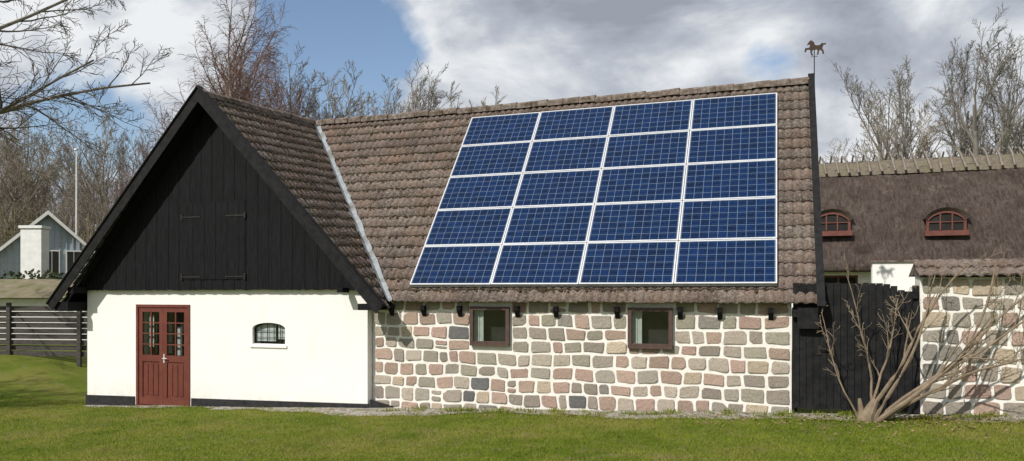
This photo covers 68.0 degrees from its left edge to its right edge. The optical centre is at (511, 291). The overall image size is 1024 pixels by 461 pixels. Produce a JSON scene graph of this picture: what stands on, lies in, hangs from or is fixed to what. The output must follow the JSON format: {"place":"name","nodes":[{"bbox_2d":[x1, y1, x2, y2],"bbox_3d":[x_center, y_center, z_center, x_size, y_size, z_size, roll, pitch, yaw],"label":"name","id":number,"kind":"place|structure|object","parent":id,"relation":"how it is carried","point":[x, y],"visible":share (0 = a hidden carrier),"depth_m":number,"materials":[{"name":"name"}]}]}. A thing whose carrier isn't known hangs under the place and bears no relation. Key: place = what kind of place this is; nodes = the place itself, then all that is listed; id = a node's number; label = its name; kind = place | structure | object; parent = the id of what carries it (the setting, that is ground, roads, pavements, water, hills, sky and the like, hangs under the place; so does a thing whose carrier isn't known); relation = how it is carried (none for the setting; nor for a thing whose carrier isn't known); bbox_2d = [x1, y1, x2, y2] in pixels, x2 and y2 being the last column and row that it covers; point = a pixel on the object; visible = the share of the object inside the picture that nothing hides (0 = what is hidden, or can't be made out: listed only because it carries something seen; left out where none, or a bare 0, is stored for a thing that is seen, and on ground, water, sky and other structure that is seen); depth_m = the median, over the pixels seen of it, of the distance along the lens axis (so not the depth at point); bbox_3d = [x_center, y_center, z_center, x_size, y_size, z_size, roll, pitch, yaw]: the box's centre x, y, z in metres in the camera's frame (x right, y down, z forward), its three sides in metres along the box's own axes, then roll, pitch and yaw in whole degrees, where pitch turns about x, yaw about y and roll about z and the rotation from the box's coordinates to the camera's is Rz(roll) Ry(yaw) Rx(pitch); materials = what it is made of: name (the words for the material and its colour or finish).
{"place":"outdoors","nodes":[
{"label":"outdoors","id":0,"kind":"place"},
{"bbox_2d":[0,344,1023,460],"bbox_3d":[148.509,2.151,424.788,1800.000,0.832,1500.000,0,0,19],"label":"ground","id":1,"kind":"structure","parent":0,"point":[58,378],"depth_m":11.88,"materials":[{"name":"green plant"}]},
{"bbox_2d":[0,113,31,225],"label":"bare tree","id":2,"kind":"object","parent":1,"relation":"on","point":[12,134],"visible":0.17,"depth_m":72.73,"materials":[{"name":"brown plant"}]},
{"bbox_2d":[0,130,33,230],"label":"bare tree","id":3,"kind":"object","parent":1,"relation":"on","point":[4,164],"visible":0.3,"depth_m":56.29,"materials":[{"name":"brown plant"}]},
{"bbox_2d":[3,174,33,237],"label":"bare tree","id":4,"kind":"object","parent":1,"relation":"on","point":[15,207],"visible":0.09,"depth_m":68.89,"materials":[{"name":"brown plant"}]},
{"bbox_2d":[0,162,51,224],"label":"bare tree","id":5,"kind":"object","parent":1,"relation":"on","point":[18,194],"visible":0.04,"depth_m":70.90,"materials":[{"name":"brown plant"}]},
{"bbox_2d":[0,108,62,236],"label":"bare tree","id":6,"kind":"object","parent":1,"relation":"on","point":[31,141],"visible":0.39,"depth_m":71.49,"materials":[{"name":"brown plant"}]},
{"bbox_2d":[0,129,68,244],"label":"bare tree","id":7,"kind":"object","parent":1,"relation":"on","point":[36,186],"visible":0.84,"depth_m":54.15,"materials":[{"name":"brown plant"}]},
{"bbox_2d":[18,225,50,278],"bbox_3d":[-22.300,-0.540,35.500,1.080,5.080,0.720,0,0,0],"label":"chimney","id":8,"kind":"object","parent":1,"relation":"on","point":[35,247],"visible":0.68,"depth_m":35.20,"materials":[{"name":"white paint"}]},
{"bbox_2d":[5,160,65,231],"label":"bare tree","id":9,"kind":"object","parent":1,"relation":"on","point":[48,188],"visible":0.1,"depth_m":78.30,"materials":[{"name":"brown plant"}]},
{"bbox_2d":[0,147,73,238],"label":"bare tree","id":10,"kind":"object","parent":1,"relation":"on","point":[38,209],"visible":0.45,"depth_m":54.39,"materials":[{"name":"brown plant"}]},
{"bbox_2d":[0,268,79,278],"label":"hedge","id":11,"kind":"object","parent":1,"relation":"on","point":[31,276],"visible":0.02,"depth_m":32.36,"materials":[{"name":"green plant"}]},
{"bbox_2d":[1,127,84,235],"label":"bare tree","id":12,"kind":"object","parent":1,"relation":"on","point":[55,178],"visible":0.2,"depth_m":73.50,"materials":[{"name":"brown plant"}]},
{"bbox_2d":[0,303,86,366],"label":"board fence","id":13,"kind":"object","parent":1,"relation":"on","point":[9,328],"visible":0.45,"depth_m":21.38,"materials":[{"name":"black wood"}]},
{"bbox_2d":[0,279,86,339],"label":"shed","id":14,"kind":"structure","parent":1,"relation":"on","point":[26,292],"depth_m":28.05,"materials":[{"name":"dark grey weathered wood"},{"name":"beige roofing"}]},
{"bbox_2d":[0,211,94,278],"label":"neighbour house","id":15,"kind":"structure","parent":1,"relation":"on","point":[66,245],"depth_m":38.05,"materials":[{"name":"grey paint"}]},
{"bbox_2d":[49,250,59,273],"bbox_3d":[-23.035,-1.500,38.011,0.700,1.200,0.055,0,0,-30],"label":"window","id":16,"kind":"structure","parent":15,"relation":"in","point":[54,255],"depth_m":38.05,"materials":[{"name":"white paint"}]},
{"bbox_2d":[66,250,80,273],"bbox_3d":[-22.213,-1.500,38.486,0.700,1.200,0.055,0,0,-30],"label":"window","id":17,"kind":"structure","parent":15,"relation":"in","point":[71,255],"depth_m":38.39,"materials":[{"name":"white paint"}]},
{"bbox_2d":[0,191,119,246],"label":"woodland thicket","id":18,"kind":"object","parent":1,"relation":"on","point":[28,221],"depth_m":47.39,"materials":[{"name":"brown plant"}]},
{"bbox_2d":[24,172,98,231],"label":"bare tree","id":19,"kind":"object","parent":1,"relation":"on","point":[56,197],"visible":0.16,"depth_m":72.20,"materials":[{"name":"brown plant"}]},
{"bbox_2d":[35,180,92,235],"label":"bare tree","id":20,"kind":"object","parent":1,"relation":"on","point":[71,219],"visible":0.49,"depth_m":50.59,"materials":[{"name":"brown plant"}]},
{"bbox_2d":[74,148,78,235],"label":"flagpole","id":21,"kind":"object","parent":1,"relation":"on","point":[76,226],"visible":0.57,"depth_m":44.96,"materials":[{"name":"white metal"}]},
{"bbox_2d":[35,138,122,221],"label":"bare tree","id":22,"kind":"object","parent":1,"relation":"on","point":[56,181],"visible":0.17,"depth_m":75.29,"materials":[{"name":"brown plant"}]},
{"bbox_2d":[49,137,119,236],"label":"bare tree","id":23,"kind":"object","parent":1,"relation":"on","point":[68,156],"visible":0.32,"depth_m":70.29,"materials":[{"name":"brown plant"}]},
{"bbox_2d":[61,173,108,241],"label":"bare tree","id":24,"kind":"object","parent":1,"relation":"on","point":[94,206],"visible":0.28,"depth_m":55.24,"materials":[{"name":"brown plant"}]},
{"bbox_2d":[0,0,173,214],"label":"garden tree","id":25,"kind":"object","parent":1,"relation":"on","point":[14,105],"visible":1,"depth_m":19.08,"materials":[{"name":"grey plant"}]},
{"bbox_2d":[35,109,145,239],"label":"bare tree","id":26,"kind":"object","parent":1,"relation":"on","point":[84,187],"visible":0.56,"depth_m":61.41,"materials":[{"name":"brown plant"}]},
{"bbox_2d":[71,131,131,234],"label":"bare tree","id":27,"kind":"object","parent":1,"relation":"on","point":[120,157],"visible":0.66,"depth_m":49.97,"materials":[{"name":"brown plant"}]},
{"bbox_2d":[78,130,133,218],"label":"bare tree","id":28,"kind":"object","parent":1,"relation":"on","point":[112,156],"visible":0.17,"depth_m":71.79,"materials":[{"name":"brown plant"}]},
{"bbox_2d":[106,140,147,201],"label":"birch tree","id":29,"kind":"object","parent":1,"relation":"on","point":[117,183],"visible":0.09,"depth_m":45.43,"materials":[{"name":"brown plant"}]},
{"bbox_2d":[109,126,156,202],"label":"bare tree","id":30,"kind":"object","parent":1,"relation":"on","point":[142,139],"visible":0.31,"depth_m":56.47,"materials":[{"name":"brown plant"}]},
{"bbox_2d":[137,88,178,155],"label":"birch tree","id":31,"kind":"object","parent":1,"relation":"on","point":[164,118],"visible":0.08,"depth_m":42.29,"materials":[{"name":"brown plant"}]},
{"bbox_2d":[180,59,258,106],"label":"birch tree","id":32,"kind":"object","parent":1,"relation":"on","point":[205,80],"visible":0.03,"depth_m":43.83,"materials":[{"name":"brown plant"}]},
{"bbox_2d":[160,0,292,113],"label":"birch tree","id":33,"kind":"object","parent":1,"relation":"on","point":[231,81],"visible":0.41,"depth_m":33.85,"materials":[{"name":"brown plant"}]},
{"bbox_2d":[203,55,263,100],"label":"birch tree","id":34,"kind":"object","parent":1,"relation":"on","point":[223,80],"visible":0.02,"depth_m":40.85,"materials":[{"name":"brown plant"}]},
{"bbox_2d":[196,0,297,109],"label":"birch tree","id":35,"kind":"object","parent":1,"relation":"on","point":[268,54],"visible":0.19,"depth_m":38.54,"materials":[{"name":"brown plant"}]},
{"bbox_2d":[249,50,309,116],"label":"birch tree","id":36,"kind":"object","parent":1,"relation":"on","point":[285,104],"visible":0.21,"depth_m":43.62,"materials":[{"name":"brown plant"}]},
{"bbox_2d":[252,47,325,118],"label":"birch tree","id":37,"kind":"object","parent":1,"relation":"on","point":[300,106],"visible":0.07,"depth_m":44.66,"materials":[{"name":"brown plant"}]},
{"bbox_2d":[262,41,361,119],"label":"ash tree","id":38,"kind":"object","parent":1,"relation":"on","point":[315,92],"visible":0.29,"depth_m":44.60,"materials":[{"name":"grey plant"}]},
{"bbox_2d":[297,86,329,119],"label":"ash tree","id":39,"kind":"object","parent":1,"relation":"on","point":[315,109],"visible":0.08,"depth_m":57.37,"materials":[{"name":"grey plant"}]},
{"bbox_2d":[303,60,376,119],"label":"ash tree","id":40,"kind":"object","parent":1,"relation":"on","point":[334,107],"visible":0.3,"depth_m":46.87,"materials":[{"name":"grey plant"}]},
{"bbox_2d":[360,91,423,115],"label":"ash tree","id":41,"kind":"object","parent":1,"relation":"on","point":[373,103],"visible":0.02,"depth_m":55.04,"materials":[{"name":"grey plant"}]},
{"bbox_2d":[372,77,434,113],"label":"ash tree","id":42,"kind":"object","parent":1,"relation":"on","point":[407,109],"visible":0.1,"depth_m":57.39,"materials":[{"name":"grey plant"}]},
{"bbox_2d":[371,74,458,114],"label":"ash tree","id":43,"kind":"object","parent":1,"relation":"on","point":[383,112],"visible":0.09,"depth_m":51.23,"materials":[{"name":"grey plant"}]},
{"bbox_2d":[386,61,448,113],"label":"ash tree","id":44,"kind":"object","parent":1,"relation":"on","point":[390,110],"visible":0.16,"depth_m":47.24,"materials":[{"name":"grey plant"}]},
{"bbox_2d":[391,57,478,112],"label":"ash tree","id":45,"kind":"object","parent":1,"relation":"on","point":[423,99],"visible":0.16,"depth_m":48.18,"materials":[{"name":"grey plant"}]},
{"bbox_2d":[46,73,825,412],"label":"barn","id":46,"kind":"structure","parent":1,"relation":"on","point":[250,255],"depth_m":15.17,"materials":[{"name":"white paint"}]},
{"bbox_2d":[136,304,189,405],"bbox_3d":[-7.442,1.635,16.394,1.450,2.730,0.361,0,0,19],"label":"door","id":47,"kind":"structure","parent":46,"relation":"in","point":[163,375],"depth_m":16.31,"materials":[{"name":"red paint"}]},
{"bbox_2d":[249,323,286,347],"bbox_3d":[-4.894,0.873,15.499,0.890,0.505,0.290,0,0,19],"label":"window","id":48,"kind":"structure","parent":46,"relation":"in","point":[273,334],"depth_m":15.50,"materials":[{"name":"glass"}]},
{"bbox_2d":[469,306,509,345],"bbox_3d":[-0.366,0.630,14.075,0.770,0.720,0.349,0,0,19],"label":"window","id":49,"kind":"structure","parent":46,"relation":"in","point":[489,326],"depth_m":14.13,"materials":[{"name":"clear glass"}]},
{"bbox_2d":[409,285,777,288],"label":"mounting rails","id":50,"kind":"object","parent":46,"relation":"attached to","point":[661,286],"visible":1,"depth_m":13.09,"materials":[{"name":"silver metal"}]},
{"bbox_2d":[410,244,501,285],"bbox_3d":[-1.069,-0.512,14.494,1.643,0.983,0.041,0,-39,19],"label":"solar panel","id":51,"kind":"object","parent":50,"relation":"attached to","point":[464,265],"visible":1,"depth_m":14.46,"materials":[{"name":"glass"}]},
{"bbox_2d":[424,207,512,245],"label":"solar panel","id":52,"kind":"object","parent":50,"relation":"attached to","point":[486,226],"visible":1,"depth_m":15.06,"materials":[{"name":"glass"}]},
{"bbox_2d":[437,173,522,209],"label":"solar panel","id":53,"kind":"object","parent":50,"relation":"attached to","point":[483,191],"visible":1,"depth_m":15.65,"materials":[{"name":"glass"}]},
{"bbox_2d":[450,141,531,176],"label":"solar panel","id":54,"kind":"object","parent":50,"relation":"attached to","point":[493,159],"visible":1,"depth_m":16.24,"materials":[{"name":"glass"}]},
{"bbox_2d":[461,112,540,145],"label":"solar panel","id":55,"kind":"object","parent":50,"relation":"attached to","point":[499,129],"visible":1,"depth_m":16.84,"materials":[{"name":"glass"}]},
{"bbox_2d":[491,243,586,284],"bbox_3d":[0.493,-0.512,13.947,1.643,0.983,0.041,0,-39,19],"label":"solar panel","id":56,"kind":"object","parent":50,"relation":"attached to","point":[543,264],"visible":1,"depth_m":13.92,"materials":[{"name":"glass"}]},
{"bbox_2d":[503,204,593,243],"bbox_3d":[0.700,-1.285,14.538,1.643,0.983,0.040,0,-39,19],"label":"solar panel","id":57,"kind":"object","parent":50,"relation":"attached to","point":[551,224],"visible":1,"depth_m":14.51,"materials":[{"name":"glass"}]},
{"bbox_2d":[513,169,600,206],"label":"solar panel","id":58,"kind":"object","parent":50,"relation":"attached to","point":[572,187],"visible":1,"depth_m":15.11,"materials":[{"name":"glass"}]},
{"bbox_2d":[523,136,607,172],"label":"solar panel","id":59,"kind":"object","parent":50,"relation":"attached to","point":[567,154],"visible":1,"depth_m":15.70,"materials":[{"name":"glass"}]},
{"bbox_2d":[533,106,613,140],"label":"solar panel","id":60,"kind":"object","parent":50,"relation":"attached to","point":[575,123],"visible":1,"depth_m":16.29,"materials":[{"name":"glass"}]},
{"bbox_2d":[579,241,677,284],"bbox_3d":[2.055,-0.512,13.401,1.643,0.983,0.042,0,-39,19],"label":"solar panel","id":61,"kind":"object","parent":50,"relation":"attached to","point":[633,263],"visible":1,"depth_m":13.37,"materials":[{"name":"glass"}]},
{"bbox_2d":[587,201,681,241],"bbox_3d":[2.262,-1.285,13.992,1.643,0.983,0.040,0,-39,19],"label":"solar panel","id":62,"kind":"object","parent":50,"relation":"attached to","point":[638,221],"visible":1,"depth_m":13.97,"materials":[{"name":"glass"}]},
{"bbox_2d":[595,164,685,203],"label":"solar panel","id":63,"kind":"object","parent":50,"relation":"attached to","point":[662,183],"visible":1,"depth_m":14.56,"materials":[{"name":"glass"}]},
{"bbox_2d":[602,131,689,168],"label":"solar panel","id":64,"kind":"object","parent":50,"relation":"attached to","point":[649,149],"visible":1,"depth_m":15.15,"materials":[{"name":"glass"}]},
{"bbox_2d":[609,99,692,135],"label":"solar panel","id":65,"kind":"object","parent":50,"relation":"attached to","point":[657,117],"visible":1,"depth_m":15.74,"materials":[{"name":"glass"}]},
{"bbox_2d":[674,238,776,284],"bbox_3d":[3.618,-0.512,12.855,1.643,0.983,0.040,0,-39,19],"label":"solar panel","id":66,"kind":"object","parent":50,"relation":"attached to","point":[731,262],"visible":1,"depth_m":12.82,"materials":[{"name":"glass"}]},
{"bbox_2d":[679,197,776,240],"bbox_3d":[3.824,-1.285,13.446,1.643,0.983,0.041,0,-39,19],"label":"solar panel","id":67,"kind":"object","parent":50,"relation":"attached to","point":[741,218],"visible":1,"depth_m":13.42,"materials":[{"name":"glass"}]},
{"bbox_2d":[683,159,776,200],"bbox_3d":[4.031,-2.059,14.037,1.643,0.983,0.040,0,-39,19],"label":"solar panel","id":68,"kind":"object","parent":50,"relation":"attached to","point":[734,180],"visible":1,"depth_m":14.02,"materials":[{"name":"glass"}]},
{"bbox_2d":[687,125,776,163],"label":"solar panel","id":69,"kind":"object","parent":50,"relation":"attached to","point":[747,143],"visible":1,"depth_m":14.61,"materials":[{"name":"glass"}]},
{"bbox_2d":[690,93,776,129],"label":"solar panel","id":70,"kind":"object","parent":50,"relation":"attached to","point":[736,111],"visible":1,"depth_m":15.20,"materials":[{"name":"glass"}]},
{"bbox_2d":[628,308,672,348],"bbox_3d":[2.405,0.620,13.106,0.760,0.700,0.349,0,0,19],"label":"window","id":71,"kind":"structure","parent":46,"relation":"in","point":[648,328],"depth_m":13.18,"materials":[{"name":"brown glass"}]},
{"bbox_2d":[804,40,825,75],"bbox_3d":[6.110,-4.566,15.301,0.409,1.045,0.026,0,0,19],"label":"weather vane","id":72,"kind":"object","parent":46,"relation":"attached to","point":[812,47],"visible":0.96,"depth_m":15.30,"materials":[{"name":"metal"}]},
{"bbox_2d":[440,85,506,107],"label":"ash tree","id":73,"kind":"object","parent":1,"relation":"on","point":[496,102],"visible":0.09,"depth_m":49.35,"materials":[{"name":"grey plant"}]},
{"bbox_2d":[836,56,931,161],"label":"ash tree","id":74,"kind":"object","parent":1,"relation":"on","point":[905,130],"visible":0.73,"depth_m":45.78,"materials":[{"name":"grey plant"}]},
{"bbox_2d":[823,88,953,162],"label":"ash tree","id":75,"kind":"object","parent":1,"relation":"on","point":[922,141],"visible":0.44,"depth_m":46.42,"materials":[{"name":"grey plant"}]},
{"bbox_2d":[824,62,965,162],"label":"ash tree","id":76,"kind":"object","parent":1,"relation":"on","point":[861,105],"visible":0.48,"depth_m":51.75,"materials":[{"name":"grey plant"}]},
{"bbox_2d":[792,146,1023,306],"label":"thatched house","id":77,"kind":"structure","parent":1,"relation":"on","point":[953,207],"depth_m":25.42,"materials":[{"name":"plant"}]},
{"bbox_2d":[824,275,857,284],"bbox_3d":[10.854,0.175,25.290,1.200,1.450,0.110,0,0,19],"label":"window","id":78,"kind":"structure","parent":77,"relation":"in","point":[833,279],"depth_m":25.27,"materials":[{"name":"red paint"}]},
{"bbox_2d":[815,244,1023,421],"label":"shrub","id":79,"kind":"object","parent":1,"relation":"on","point":[868,412],"visible":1,"depth_m":11.04,"materials":[{"name":"brown plant"}]},
{"bbox_2d":[869,259,1022,290],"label":"outhouse","id":80,"kind":"structure","parent":1,"relation":"on","point":[894,272],"depth_m":18.92,"materials":[{"name":"white paint"}]},
{"bbox_2d":[908,258,1023,415],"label":"garden wall","id":81,"kind":"structure","parent":1,"relation":"on","point":[992,391],"depth_m":11.41,"materials":[{"name":"stone"}]},
{"bbox_2d":[792,283,918,413],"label":"garden gate","id":82,"kind":"structure","parent":81,"relation":"attached to","point":[816,385],"depth_m":11.91,"materials":[{"name":"wood"}]},
{"bbox_2d":[924,2,1023,155],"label":"ash tree","id":83,"kind":"object","parent":1,"relation":"on","point":[974,140],"visible":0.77,"depth_m":43.62,"materials":[{"name":"grey plant"}]},
{"bbox_2d":[928,35,1023,156],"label":"ash tree","id":84,"kind":"object","parent":1,"relation":"on","point":[962,91],"visible":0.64,"depth_m":47.72,"materials":[{"name":"grey plant"}]},
{"bbox_2d":[948,30,1023,155],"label":"ash tree","id":85,"kind":"object","parent":1,"relation":"on","point":[985,60],"visible":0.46,"depth_m":48.70,"materials":[{"name":"grey plant"}]},
{"bbox_2d":[976,80,1023,154],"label":"ash tree","id":86,"kind":"object","parent":1,"relation":"on","point":[1020,145],"visible":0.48,"depth_m":46.76,"materials":[{"name":"grey plant"}]},
{"bbox_2d":[0,0,1023,227],"label":"sky","id":87,"kind":"structure","parent":0,"point":[533,50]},
{"bbox_2d":[84,405,1023,422],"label":"gravel path","id":88,"kind":"structure","parent":0,"point":[433,411],"depth_m":13.27,"materials":[{"name":"grey gravel"}]},
{"bbox_2d":[291,408,1023,441],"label":"fallen leaves","id":89,"kind":"object","parent":88,"relation":"on","point":[895,433],"visible":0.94,"depth_m":11.44,"materials":[{"name":"brown plant"}]},
{"bbox_2d":[377,405,1007,419],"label":"wall foot weeds","id":90,"kind":"object","parent":88,"relation":"on","point":[842,413],"depth_m":12.51,"materials":[{"name":"green plant"}]}
]}

